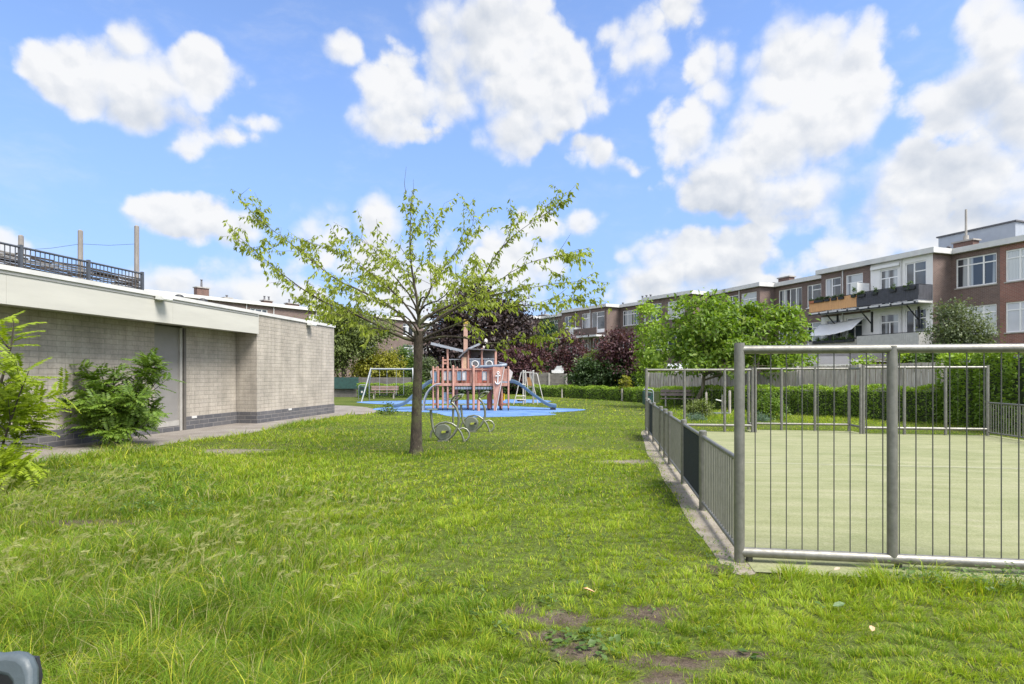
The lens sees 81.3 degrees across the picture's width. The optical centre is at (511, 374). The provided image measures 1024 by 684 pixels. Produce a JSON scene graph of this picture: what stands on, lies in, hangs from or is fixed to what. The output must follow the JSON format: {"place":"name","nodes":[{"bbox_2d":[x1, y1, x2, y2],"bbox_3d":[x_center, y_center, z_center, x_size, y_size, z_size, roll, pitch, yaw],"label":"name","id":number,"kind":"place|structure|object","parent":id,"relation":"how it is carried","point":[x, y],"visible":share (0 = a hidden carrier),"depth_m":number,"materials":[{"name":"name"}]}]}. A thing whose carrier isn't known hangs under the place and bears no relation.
{"place":"outdoors","nodes":[
{"label":"outdoors","id":0,"kind":"place"},
{"bbox_2d":[14,405,375,461],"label":"path","id":1,"kind":"structure","parent":0,"point":[211,431],"depth_m":16.73,"materials":[{"name":"concrete"}]},
{"bbox_2d":[0,458,424,654],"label":"barley grass","id":2,"kind":"structure","parent":0,"point":[93,564],"depth_m":5.21,"materials":[{"name":"plant"}]},
{"bbox_2d":[334,306,380,376],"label":"terraced house","id":3,"kind":"structure","parent":0,"point":[348,370],"depth_m":76.16,"materials":[{"name":"brick"}]},
{"bbox_2d":[380,315,436,357],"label":"terraced house","id":4,"kind":"structure","parent":0,"point":[399,322],"depth_m":83.23,"materials":[{"name":"brick"}]},
{"bbox_2d":[0,387,1023,683],"bbox_3d":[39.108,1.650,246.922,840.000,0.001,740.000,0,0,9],"label":"ground","id":5,"kind":"structure","parent":0,"point":[520,533],"depth_m":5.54,"materials":[{"name":"plant"}]},
{"bbox_2d":[0,651,42,683],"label":"garden chair","id":6,"kind":"object","parent":5,"relation":"on","point":[19,667],"visible":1,"depth_m":1.50,"materials":[{"name":"grey plastic"}]},
{"bbox_2d":[0,310,79,492],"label":"golden shrub","id":7,"kind":"object","parent":5,"relation":"on","point":[16,413],"visible":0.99,"depth_m":8.45,"materials":[{"name":"green plant"}]},
{"bbox_2d":[3,518,182,528],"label":"bare soil","id":8,"kind":"structure","parent":5,"relation":"on","point":[90,520],"depth_m":6.63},
{"bbox_2d":[55,347,185,447],"bbox_3d":[-9.213,0.569,13.851,2.893,2.466,2.018,0,0,-5],"label":"bush","id":9,"kind":"object","parent":5,"relation":"on","point":[124,410],"visible":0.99,"depth_m":13.64,"materials":[{"name":"green plant"}]},
{"bbox_2d":[0,264,335,451],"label":"brick building","id":10,"kind":"structure","parent":5,"relation":"on","point":[230,365],"depth_m":17.31,"materials":[{"name":"brick"},{"name":"painted white trim"},{"name":"metal"}]},
{"bbox_2d":[0,250,139,288],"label":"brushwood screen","id":11,"kind":"object","parent":10,"relation":"on","point":[56,267],"visible":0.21,"depth_m":17.28,"materials":[{"name":"metal"}]},
{"bbox_2d":[0,242,143,289],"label":"roof railing","id":12,"kind":"object","parent":10,"relation":"on","point":[20,261],"visible":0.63,"depth_m":17.03,"materials":[{"name":"grey metal"}]},
{"bbox_2d":[78,230,82,277],"bbox_3d":[-14.914,-3.529,20.602,0.168,2.958,0.165,0,0,9],"label":"wooden pole","id":13,"kind":"object","parent":10,"relation":"on","point":[80,244],"visible":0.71,"depth_m":20.54,"materials":[{"name":"grey wood"}]},
{"bbox_2d":[134,225,138,286],"bbox_3d":[-13.345,-3.681,21.203,0.168,3.261,0.165,0,0,9],"label":"wooden pole","id":14,"kind":"object","parent":10,"relation":"on","point":[136,248],"visible":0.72,"depth_m":21.13,"materials":[{"name":"grey wood"}]},
{"bbox_2d":[154,325,181,430],"bbox_3d":[-9.955,0.130,17.178,0.160,3.040,1.101,0,0,9],"label":"door","id":15,"kind":"structure","parent":10,"relation":"in","point":[168,340],"depth_m":17.31,"materials":[{"name":"metal"}]},
{"bbox_2d":[144,279,209,295],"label":"terraced house","id":16,"kind":"structure","parent":5,"relation":"on","point":[202,290],"depth_m":60.87,"materials":[{"name":"brick"}]},
{"bbox_2d":[171,292,246,308],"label":"terraced house","id":17,"kind":"structure","parent":5,"relation":"on","point":[218,300],"depth_m":60.03,"materials":[{"name":"brick"}]},
{"bbox_2d":[183,448,287,454],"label":"bare soil","id":18,"kind":"structure","parent":5,"relation":"on","point":[233,451],"depth_m":12.95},
{"bbox_2d":[223,296,275,313],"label":"terraced house","id":19,"kind":"structure","parent":5,"relation":"on","point":[266,306],"depth_m":64.55,"materials":[{"name":"brick"}]},
{"bbox_2d":[274,299,328,322],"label":"terraced house","id":20,"kind":"structure","parent":5,"relation":"on","point":[288,309],"depth_m":68.94,"materials":[{"name":"brick"}]},
{"bbox_2d":[294,296,401,376],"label":"birch tree","id":21,"kind":"object","parent":5,"relation":"on","point":[345,350],"visible":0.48,"depth_m":46.45,"materials":[{"name":"green plant"}]},
{"bbox_2d":[334,377,410,396],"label":"garden wall","id":22,"kind":"structure","parent":5,"relation":"on","point":[345,386],"depth_m":44.37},
{"bbox_2d":[344,346,409,376],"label":"shrub","id":23,"kind":"object","parent":5,"relation":"on","point":[386,360],"visible":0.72,"depth_m":46.90,"materials":[{"name":"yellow plant"}]},
{"bbox_2d":[370,386,398,398],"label":"park bench","id":24,"kind":"object","parent":5,"relation":"on","point":[375,388],"visible":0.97,"depth_m":41.73,"materials":[{"name":"wood"}]},
{"bbox_2d":[377,400,400,414],"bbox_3d":[-5.151,1.410,24.974,0.966,0.722,0.784,0,0,-17],"label":"weed plant","id":25,"kind":"object","parent":5,"relation":"on","point":[390,410],"visible":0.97,"depth_m":24.94,"materials":[{"name":"green plant"}]},
{"bbox_2d":[356,382,441,397],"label":"clipped hedge","id":26,"kind":"object","parent":5,"relation":"on","point":[408,389],"visible":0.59,"depth_m":43.29,"materials":[{"name":"green plant"}]},
{"bbox_2d":[385,343,428,385],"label":"shrub","id":27,"kind":"object","parent":5,"relation":"on","point":[410,362],"visible":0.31,"depth_m":48.52,"materials":[{"name":"green plant"}]},
{"bbox_2d":[218,172,611,455],"bbox_3d":[-2.055,-1.296,12.421,8.157,6.001,5.831,0,0,9],"label":"cherry tree","id":28,"kind":"object","parent":5,"relation":"on","point":[417,338],"visible":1,"depth_m":12.06,"materials":[{"name":"green plant"}]},
{"bbox_2d":[422,356,445,390],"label":"shrub","id":29,"kind":"object","parent":5,"relation":"on","point":[428,362],"visible":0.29,"depth_m":49.46,"materials":[{"name":"green plant"}]},
{"bbox_2d":[426,393,469,441],"bbox_3d":[-1.572,1.065,14.793,1.074,1.207,0.480,0,0,3],"label":"exercise bike","id":30,"kind":"object","parent":5,"relation":"on","point":[441,431],"visible":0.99,"depth_m":14.76,"materials":[{"name":"grey metal"}]},
{"bbox_2d":[358,399,550,403],"bbox_3d":[-3.411,1.638,36.475,11.921,0.001,5.173,0,0,-12],"label":"safety surface","id":31,"kind":"object","parent":5,"relation":"on","point":[440,401],"visible":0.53,"depth_m":36.73,"materials":[{"name":"blue rubber"}]},
{"bbox_2d":[361,368,412,401],"bbox_3d":[-7.582,0.610,37.200,3.321,2.110,1.579,0,0,0],"label":"swing set","id":32,"kind":"object","parent":31,"relation":"on","point":[369,374],"visible":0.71,"depth_m":37.16,"materials":[{"name":"metal"}]},
{"bbox_2d":[457,391,494,431],"bbox_3d":[-1.035,1.065,17.293,1.074,1.207,0.480,0,0,3],"label":"exercise bike","id":33,"kind":"object","parent":5,"relation":"on","point":[470,423],"visible":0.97,"depth_m":17.26,"materials":[{"name":"grey metal"}]},
{"bbox_2d":[425,375,528,393],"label":"shrub","id":34,"kind":"object","parent":5,"relation":"on","point":[462,391],"visible":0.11,"depth_m":50.98,"materials":[{"name":"green plant"}]},
{"bbox_2d":[373,405,585,416],"bbox_3d":[-1.522,1.642,28.177,7.633,0.001,9.790,0,0,-44],"label":"safety surface","id":35,"kind":"object","parent":5,"relation":"on","point":[521,411],"visible":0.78,"depth_m":27.51,"materials":[{"name":"blue rubber"}]},
{"bbox_2d":[392,320,555,410],"bbox_3d":[-1.793,-0.473,28.087,7.750,4.253,1.725,0,0,0],"label":"play ship","id":36,"kind":"object","parent":35,"relation":"on","point":[485,369],"visible":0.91,"depth_m":27.52,"materials":[{"name":"brown wood"}]},
{"bbox_2d":[412,281,548,386],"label":"copper beech","id":37,"kind":"object","parent":5,"relation":"on","point":[506,324],"visible":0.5,"depth_m":58.66,"materials":[{"name":"purple plant"}]},
{"bbox_2d":[495,601,544,619],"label":"bare soil","id":38,"kind":"structure","parent":5,"relation":"on","point":[518,610],"depth_m":4.20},
{"bbox_2d":[497,341,553,392],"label":"plum tree","id":39,"kind":"object","parent":5,"relation":"on","point":[524,362],"visible":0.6,"depth_m":51.44,"materials":[{"name":"purple plant"}]},
{"bbox_2d":[513,370,543,404],"bbox_3d":[0.925,0.697,33.713,1.724,1.924,1.474,0,0,0],"label":"climbing frame","id":40,"kind":"object","parent":5,"relation":"on","point":[525,379],"visible":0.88,"depth_m":33.48,"materials":[{"name":"beige metal"}]},
{"bbox_2d":[498,627,582,647],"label":"bare soil","id":41,"kind":"structure","parent":5,"relation":"on","point":[544,632],"depth_m":3.77,"materials":[{"name":"soil"}]},
{"bbox_2d":[529,373,566,387],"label":"concrete fence","id":42,"kind":"object","parent":5,"relation":"on","point":[550,379],"visible":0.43,"depth_m":49.41,"materials":[{"name":"concrete"}]},
{"bbox_2d":[536,315,561,373],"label":"cypress","id":43,"kind":"object","parent":5,"relation":"on","point":[552,328],"visible":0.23,"depth_m":57.52,"materials":[{"name":"green plant"}]},
{"bbox_2d":[541,307,571,363],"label":"terraced house","id":44,"kind":"structure","parent":5,"relation":"on","point":[559,318],"depth_m":78.11,"materials":[{"name":"brick"}]},
{"bbox_2d":[505,606,608,630],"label":"bare soil","id":45,"kind":"structure","parent":5,"relation":"on","point":[564,617],"depth_m":4.03,"materials":[{"name":"soil"}]},
{"bbox_2d":[545,330,592,388],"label":"plum tree","id":46,"kind":"object","parent":5,"relation":"on","point":[566,359],"visible":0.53,"depth_m":53.64,"materials":[{"name":"purple plant"}]},
{"bbox_2d":[537,638,623,666],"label":"bare soil","id":47,"kind":"structure","parent":5,"relation":"on","point":[570,653],"depth_m":3.52,"materials":[{"name":"soil"}]},
{"bbox_2d":[555,302,623,388],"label":"terraced house","id":48,"kind":"structure","parent":5,"relation":"on","point":[597,322],"depth_m":68.51,"materials":[{"name":"brick"}]},
{"bbox_2d":[582,313,589,328],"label":"window","id":49,"kind":"structure","parent":48,"relation":"in","point":[585,324],"depth_m":69.74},
{"bbox_2d":[592,311,603,332],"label":"window","id":50,"kind":"structure","parent":48,"relation":"in","point":[597,317],"depth_m":67.90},
{"bbox_2d":[526,384,661,402],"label":"clipped hedge","id":51,"kind":"object","parent":5,"relation":"on","point":[630,394],"visible":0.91,"depth_m":40.51,"materials":[{"name":"green plant"}]},
{"bbox_2d":[561,352,643,389],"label":"shrub","id":52,"kind":"object","parent":5,"relation":"on","point":[584,375],"visible":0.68,"depth_m":43.38,"materials":[{"name":"green plant"}]},
{"bbox_2d":[592,325,645,381],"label":"plum tree","id":53,"kind":"object","parent":5,"relation":"on","point":[613,348],"visible":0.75,"depth_m":43.47,"materials":[{"name":"purple plant"}]},
{"bbox_2d":[587,459,654,464],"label":"bare soil","id":54,"kind":"structure","parent":5,"relation":"on","point":[635,461],"depth_m":11.35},
{"bbox_2d":[618,375,631,391],"bbox_3d":[7.175,0.830,37.938,1.255,1.741,1.211,0,0,9],"label":"sapling","id":55,"kind":"object","parent":5,"relation":"on","point":[625,382],"visible":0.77,"depth_m":37.94,"materials":[{"name":"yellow plant"}]},
{"bbox_2d":[620,294,651,389],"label":"terraced house","id":56,"kind":"structure","parent":5,"relation":"on","point":[626,314],"depth_m":66.27,"materials":[{"name":"brick"}]},
{"bbox_2d":[622,310,638,326],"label":"window","id":57,"kind":"structure","parent":56,"relation":"in","point":[627,315],"depth_m":66.44,"materials":[{"name":"glass"}]},
{"bbox_2d":[626,298,674,389],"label":"ivy column","id":58,"kind":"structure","parent":5,"relation":"on","point":[644,309],"depth_m":39.78,"materials":[{"name":"green plant"}]},
{"bbox_2d":[606,602,698,632],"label":"bare soil","id":59,"kind":"structure","parent":5,"relation":"on","point":[646,613],"depth_m":4.08,"materials":[{"name":"soil"}]},
{"bbox_2d":[621,666,708,683],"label":"bare soil","id":60,"kind":"structure","parent":5,"relation":"on","point":[667,677],"depth_m":3.25,"materials":[{"name":"soil"}]},
{"bbox_2d":[592,650,739,673],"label":"bare soil","id":61,"kind":"structure","parent":5,"relation":"on","point":[688,662],"depth_m":3.41,"materials":[{"name":"soil"}]},
{"bbox_2d":[642,290,709,389],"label":"terraced house","id":62,"kind":"structure","parent":5,"relation":"on","point":[662,300],"depth_m":58.55,"materials":[{"name":"brick"}]},
{"bbox_2d":[668,301,684,319],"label":"window","id":63,"kind":"structure","parent":62,"relation":"in","point":[670,311],"depth_m":58.22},
{"bbox_2d":[660,390,694,405],"bbox_3d":[8.557,1.212,30.535,1.850,0.885,0.632,0,0,14],"label":"park bench","id":64,"kind":"object","parent":5,"relation":"on","point":[678,393],"visible":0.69,"depth_m":30.73,"materials":[{"name":"wood"}]},
{"bbox_2d":[641,430,755,574],"bbox_3d":[2.880,1.645,11.306,0.472,0.001,12.965,0,0,9],"label":"sand strip","id":65,"kind":"object","parent":5,"relation":"on","point":[703,523],"visible":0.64,"depth_m":7.03,"materials":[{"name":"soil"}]},
{"bbox_2d":[645,398,733,545],"bbox_3d":[2.980,1.161,11.398,0.092,0.977,12.367,0,0,9],"label":"court side fence","id":66,"kind":"object","parent":65,"relation":"on","point":[696,459],"visible":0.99,"depth_m":7.25,"materials":[{"name":"metal"}]},
{"bbox_2d":[679,398,717,416],"bbox_3d":[7.202,1.409,22.991,1.507,1.052,1.130,0,0,-1],"label":"shrub","id":67,"kind":"object","parent":5,"relation":"on","point":[696,405],"visible":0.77,"depth_m":22.88,"materials":[{"name":"green plant"}]},
{"bbox_2d":[698,561,734,574],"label":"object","id":68,"kind":"structure","parent":5,"relation":"on","point":[712,566],"depth_m":5.09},
{"bbox_2d":[648,370,801,401],"bbox_3d":[10.939,0.711,31.898,0.748,1.878,11.408,0,0,-23],"label":"plank fence","id":69,"kind":"object","parent":5,"relation":"on","point":[657,380],"visible":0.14,"depth_m":32.62,"materials":[{"name":"grey wood"}]},
{"bbox_2d":[632,287,820,400],"bbox_3d":[10.681,-1.249,29.357,9.021,5.979,4.814,0,0,-3],"label":"maple tree","id":70,"kind":"object","parent":5,"relation":"on","point":[720,317],"visible":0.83,"depth_m":28.74,"materials":[{"name":"green plant"}]},
{"bbox_2d":[668,648,798,659],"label":"bare soil","id":71,"kind":"structure","parent":5,"relation":"on","point":[719,655],"depth_m":3.50,"materials":[{"name":"soil"}]},
{"bbox_2d":[722,275,804,386],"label":"terraced house","id":72,"kind":"structure","parent":5,"relation":"on","point":[789,289],"depth_m":51.41,"materials":[{"name":"paint"}]},
{"bbox_2d":[742,291,756,316],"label":"window","id":73,"kind":"structure","parent":72,"relation":"in","point":[750,296],"depth_m":52.45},
{"bbox_2d":[779,287,801,310],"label":"window","id":74,"kind":"structure","parent":72,"relation":"in","point":[794,294],"depth_m":50.21,"materials":[{"name":"glass"}]},
{"bbox_2d":[750,387,791,419],"bbox_3d":[9.558,1.194,21.963,1.639,1.474,1.360,0,0,9],"label":"shrub","id":75,"kind":"object","parent":5,"relation":"on","point":[764,407],"visible":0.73,"depth_m":21.85,"materials":[{"name":"green plant"}]},
{"bbox_2d":[659,383,953,422],"bbox_3d":[11.767,0.993,26.399,1.689,1.483,15.802,0,0,-26],"label":"clipped hedge","id":76,"kind":"object","parent":5,"relation":"on","point":[874,404],"visible":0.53,"depth_m":23.29,"materials":[{"name":"green plant"}]},
{"bbox_2d":[790,356,851,385],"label":"garden shed","id":77,"kind":"structure","parent":5,"relation":"on","point":[826,361],"depth_m":29.61,"materials":[{"name":"grey wood"}]},
{"bbox_2d":[802,259,872,344],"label":"terraced house","id":78,"kind":"structure","parent":5,"relation":"on","point":[837,280],"depth_m":43.53,"materials":[{"name":"paint"}]},
{"bbox_2d":[806,283,820,308],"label":"window","id":79,"kind":"structure","parent":78,"relation":"in","point":[814,291],"depth_m":47.96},
{"bbox_2d":[808,322,820,344],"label":"window","id":80,"kind":"structure","parent":78,"relation":"in","point":[814,325],"depth_m":47.96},
{"bbox_2d":[809,338,856,344],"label":"balcony","id":81,"kind":"structure","parent":78,"relation":"attached to","point":[843,343],"depth_m":42.24,"materials":[{"name":"white concrete"}]},
{"bbox_2d":[826,277,840,310],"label":"window","id":82,"kind":"structure","parent":78,"relation":"in","point":[833,285],"depth_m":44.30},
{"bbox_2d":[808,294,865,315],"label":"balcony","id":83,"kind":"structure","parent":78,"relation":"attached to","point":[848,301],"depth_m":42.67,"materials":[{"name":"orange wood"}]},
{"bbox_2d":[810,316,866,335],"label":"sunshade cloth","id":84,"kind":"object","parent":78,"relation":"hanging from","point":[828,329],"visible":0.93,"depth_m":43.07,"materials":[{"name":"white fabric"}]},
{"bbox_2d":[846,273,862,308],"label":"window","id":85,"kind":"structure","parent":78,"relation":"in","point":[854,278],"depth_m":42.85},
{"bbox_2d":[847,317,861,338],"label":"window","id":86,"kind":"structure","parent":78,"relation":"in","point":[857,330],"depth_m":42.47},
{"bbox_2d":[808,353,886,390],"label":"garden shed","id":87,"kind":"structure","parent":5,"relation":"on","point":[856,355],"depth_m":31.94,"materials":[{"name":"grey wood"}]},
{"bbox_2d":[698,430,1023,584],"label":"court surface","id":88,"kind":"object","parent":5,"relation":"on","point":[924,496],"visible":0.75,"depth_m":8.04,"materials":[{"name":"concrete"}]},
{"bbox_2d":[645,368,753,431],"bbox_3d":[5.408,0.724,17.267,3.043,1.852,0.084,0,0,9],"label":"goal frame","id":89,"kind":"object","parent":88,"relation":"on","point":[724,425],"visible":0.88,"depth_m":17.16,"materials":[{"name":"metal"}]},
{"bbox_2d":[747,367,861,433],"bbox_3d":[8.390,0.720,17.209,2.868,1.860,0.900,0,0,9],"label":"ball court goal","id":90,"kind":"object","parent":88,"relation":"on","point":[814,424],"visible":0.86,"depth_m":17.51,"materials":[{"name":"metal"}]},
{"bbox_2d":[734,343,1023,569],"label":"metal fence","id":91,"kind":"object","parent":88,"relation":"on","point":[742,553],"visible":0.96,"depth_m":5.06,"materials":[{"name":"metal"}]},
{"bbox_2d":[745,462,1023,468],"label":"court line","id":92,"kind":"object","parent":88,"relation":"on","point":[881,465],"visible":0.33,"depth_m":10.77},
{"bbox_2d":[862,365,989,435],"bbox_3d":[11.304,0.694,16.333,3.183,1.912,0.084,0,0,9],"label":"goal frame","id":93,"kind":"object","parent":88,"relation":"on","point":[904,428],"visible":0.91,"depth_m":16.26,"materials":[{"name":"metal"}]},
{"bbox_2d":[988,402,1023,438],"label":"court side fence","id":94,"kind":"object","parent":88,"relation":"on","point":[1006,404],"visible":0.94,"depth_m":15.24,"materials":[{"name":"metal"}]},
{"bbox_2d":[796,361,943,391],"bbox_3d":[13.806,0.578,23.744,0.356,2.144,6.517,0,0,-20],"label":"plank fence","id":95,"kind":"object","parent":5,"relation":"on","point":[922,377],"visible":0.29,"depth_m":23.28,"materials":[{"name":"grey wood"}]},
{"bbox_2d":[848,353,927,375],"bbox_3d":[15.503,0.260,24.587,3.346,2.884,1.647,0,0,2],"label":"shrub","id":96,"kind":"object","parent":5,"relation":"on","point":[880,360],"visible":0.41,"depth_m":24.42,"materials":[{"name":"green plant"}]},
{"bbox_2d":[900,340,963,371],"bbox_3d":[17.082,0.143,24.066,2.996,3.114,2.184,0,0,9],"label":"shrub","id":97,"kind":"object","parent":5,"relation":"on","point":[923,357],"visible":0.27,"depth_m":23.77,"materials":[{"name":"green plant"}]},
{"bbox_2d":[864,209,1023,386],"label":"terraced house","id":98,"kind":"structure","parent":5,"relation":"on","point":[966,263],"depth_m":37.71,"materials":[{"name":"brick"}]},
{"bbox_2d":[880,268,897,304],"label":"window","id":99,"kind":"structure","parent":98,"relation":"in","point":[887,277],"depth_m":40.16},
{"bbox_2d":[880,313,898,334],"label":"window","id":100,"kind":"structure","parent":98,"relation":"in","point":[889,323],"depth_m":40.05,"materials":[{"name":"glass"}]},
{"bbox_2d":[856,284,932,310],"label":"balcony","id":101,"kind":"structure","parent":98,"relation":"attached to","point":[920,291],"depth_m":38.26,"materials":[{"name":"black metal"}]},
{"bbox_2d":[857,331,932,344],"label":"balcony","id":102,"kind":"structure","parent":98,"relation":"attached to","point":[914,337],"depth_m":38.34,"materials":[{"name":"paint"}]},
{"bbox_2d":[906,260,925,301],"bbox_3d":[26.008,-5.985,38.330,0.072,2.570,1.400,0,0,-20],"label":"window","id":103,"kind":"structure","parent":98,"relation":"in","point":[915,271],"depth_m":38.33,"materials":[{"name":"glass"}]},
{"bbox_2d":[906,308,925,332],"bbox_3d":[26.008,-2.990,38.330,0.072,2.480,1.400,0,0,-20],"label":"window","id":104,"kind":"structure","parent":98,"relation":"in","point":[911,321],"depth_m":38.42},
{"bbox_2d":[954,252,997,289],"bbox_3d":[28.367,-6.315,36.450,0.190,1.910,2.450,0,0,-20],"label":"window","id":105,"kind":"structure","parent":98,"relation":"in","point":[981,270],"depth_m":36.42,"materials":[{"name":"glass"}]},
{"bbox_2d":[959,304,997,334],"bbox_3d":[28.367,-3.315,36.450,0.190,1.830,2.450,0,0,-20],"label":"window","id":106,"kind":"structure","parent":98,"relation":"in","point":[991,307],"depth_m":35.84,"materials":[{"name":"glass"}]},
{"bbox_2d":[915,294,1005,362],"bbox_3d":[20.642,-0.996,27.491,3.614,5.392,2.859,0,0,-19],"label":"garden tree","id":107,"kind":"object","parent":5,"relation":"on","point":[961,332],"visible":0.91,"depth_m":27.20,"materials":[{"name":"green plant"}]},
{"bbox_2d":[933,343,1023,433],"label":"tall hedge","id":108,"kind":"object","parent":5,"relation":"on","point":[1009,382],"visible":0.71,"depth_m":18.25,"materials":[{"name":"green plant"}]},
{"bbox_2d":[997,235,1023,357],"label":"terraced house","id":109,"kind":"structure","parent":5,"relation":"on","point":[1012,286],"depth_m":34.60,"materials":[{"name":"brick"}]},
{"bbox_2d":[1004,248,1023,282],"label":"window","id":110,"kind":"structure","parent":109,"relation":"in","point":[1015,257],"depth_m":34.49,"materials":[{"name":"glass"}]},
{"bbox_2d":[1004,301,1023,333],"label":"window","id":111,"kind":"structure","parent":109,"relation":"in","point":[1014,310],"depth_m":34.49,"materials":[{"name":"glass"}]},
{"bbox_2d":[0,0,1023,351],"label":"sky","id":112,"kind":"structure","parent":0,"point":[708,144],"materials":[{"name":"blue"}]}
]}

